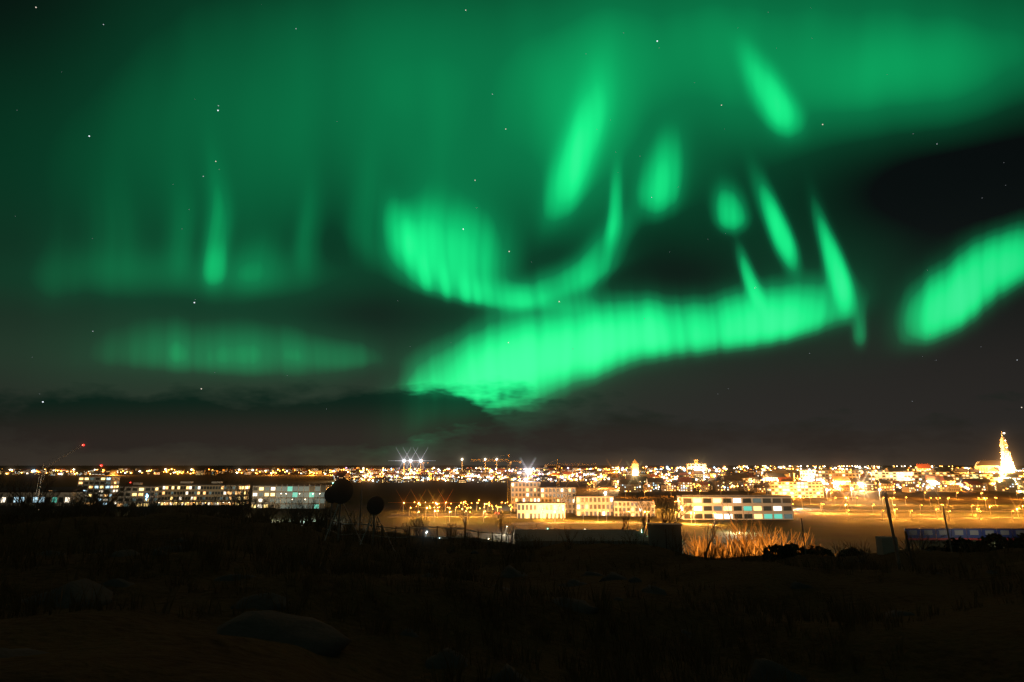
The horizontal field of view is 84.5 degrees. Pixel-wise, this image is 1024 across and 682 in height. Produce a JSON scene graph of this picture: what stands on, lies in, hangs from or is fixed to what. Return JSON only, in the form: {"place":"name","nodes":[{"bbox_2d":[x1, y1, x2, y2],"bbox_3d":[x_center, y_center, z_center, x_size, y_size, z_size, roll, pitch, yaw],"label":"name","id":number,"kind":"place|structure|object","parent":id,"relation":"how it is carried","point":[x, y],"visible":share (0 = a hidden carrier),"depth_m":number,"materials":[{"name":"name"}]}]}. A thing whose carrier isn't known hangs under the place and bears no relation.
{"place":"outdoors","nodes":[
{"label":"outdoors","id":0,"kind":"place"},
{"bbox_2d":[0,512,1023,681],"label":"hill turf","id":1,"kind":"structure","parent":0,"point":[984,642],"depth_m":9.51,"materials":[{"name":"black plant"}]},
{"bbox_2d":[0,514,996,681],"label":"boulders","id":2,"kind":"object","parent":1,"relation":"on","point":[311,634],"visible":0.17,"depth_m":7.90,"materials":[{"name":"black stone"}]},
{"bbox_2d":[0,495,1023,681],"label":"dry grass tufts","id":3,"kind":"object","parent":1,"relation":"on","point":[294,558],"visible":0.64,"depth_m":10.45,"materials":[{"name":"brown plant"}]},
{"bbox_2d":[324,478,952,568],"bbox_3d":[6.794,10.400,28.451,30.846,6.999,16.154,0,-12,0],"label":"fence","id":4,"kind":"object","parent":1,"relation":"on","point":[339,491],"visible":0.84,"depth_m":27.73,"materials":[{"name":"grey"}]},
{"bbox_2d":[682,497,837,557],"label":"lit trees","id":5,"kind":"object","parent":1,"relation":"on","point":[751,542],"visible":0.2,"depth_m":96.36,"materials":[{"name":"brown plant"}]},
{"bbox_2d":[762,532,1023,560],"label":"evergreen shrubs","id":6,"kind":"object","parent":1,"relation":"on","point":[782,550],"visible":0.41,"depth_m":31.92,"materials":[{"name":"black plant"}]},
{"bbox_2d":[0,465,1023,555],"bbox_3d":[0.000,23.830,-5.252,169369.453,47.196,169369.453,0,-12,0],"label":"ground","id":7,"kind":"structure","parent":0,"point":[828,528],"depth_m":696.65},
{"bbox_2d":[25,443,83,499],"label":"crane","id":8,"kind":"object","parent":7,"relation":"on","point":[44,471],"visible":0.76,"depth_m":588.79,"materials":[{"name":"grey metal"}]},
{"bbox_2d":[0,464,994,569],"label":"bare trees","id":9,"kind":"object","parent":7,"relation":"on","point":[73,506],"visible":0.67,"depth_m":34.16,"materials":[{"name":"black plant"}]},
{"bbox_2d":[0,459,1023,519],"bbox_3d":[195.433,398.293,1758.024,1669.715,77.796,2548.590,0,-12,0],"label":"town buildings","id":10,"kind":"structure","parent":7,"relation":"on","point":[531,499],"depth_m":642.55,"materials":[{"name":"beige"}]},
{"bbox_2d":[0,464,1023,492],"bbox_3d":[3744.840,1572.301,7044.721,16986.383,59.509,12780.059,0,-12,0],"label":"town houses","id":11,"kind":"structure","parent":7,"relation":"on","point":[628,482],"depth_m":1040.62,"materials":[{"name":"beige"}]},
{"bbox_2d":[6,432,1023,539],"bbox_3d":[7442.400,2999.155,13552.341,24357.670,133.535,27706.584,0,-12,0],"label":"city lights","id":12,"kind":"object","parent":7,"relation":"on","point":[683,468],"visible":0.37,"depth_m":1972.41,"materials":[{"name":"yellow"}]},
{"bbox_2d":[27,460,1023,523],"bbox_3d":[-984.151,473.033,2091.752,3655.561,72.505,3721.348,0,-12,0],"label":"lamp posts","id":13,"kind":"object","parent":7,"relation":"on","point":[714,520],"visible":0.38,"depth_m":575.19,"materials":[{"name":"grey metal"}]},
{"bbox_2d":[544,460,582,486],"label":"crane","id":14,"kind":"object","parent":7,"relation":"on","point":[558,468],"visible":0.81,"depth_m":773.82,"materials":[{"name":"metal"}]},
{"bbox_2d":[974,432,1016,476],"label":"church","id":15,"kind":"structure","parent":7,"relation":"on","point":[1005,464],"depth_m":959.99,"materials":[{"name":"concrete"}]},
{"bbox_2d":[0,0,1023,465],"label":"sky","id":16,"kind":"structure","parent":0,"point":[344,311],"materials":[{"name":"green"}]},
{"bbox_2d":[35,7,1021,407],"bbox_3d":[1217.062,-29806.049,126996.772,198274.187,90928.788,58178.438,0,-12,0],"label":"stars","id":17,"kind":"object","parent":16,"relation":"in","point":[509,251],"visible":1,"depth_m":128962.12,"materials":[{"name":"white"}]},
{"bbox_2d":[387,482,1023,539],"bbox_3d":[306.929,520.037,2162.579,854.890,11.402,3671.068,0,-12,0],"label":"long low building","id":18,"kind":"structure","parent":0,"point":[970,533],"depth_m":473.88,"materials":[{"name":"concrete"},{"name":"glass"},{"name":"paint"}]}
]}

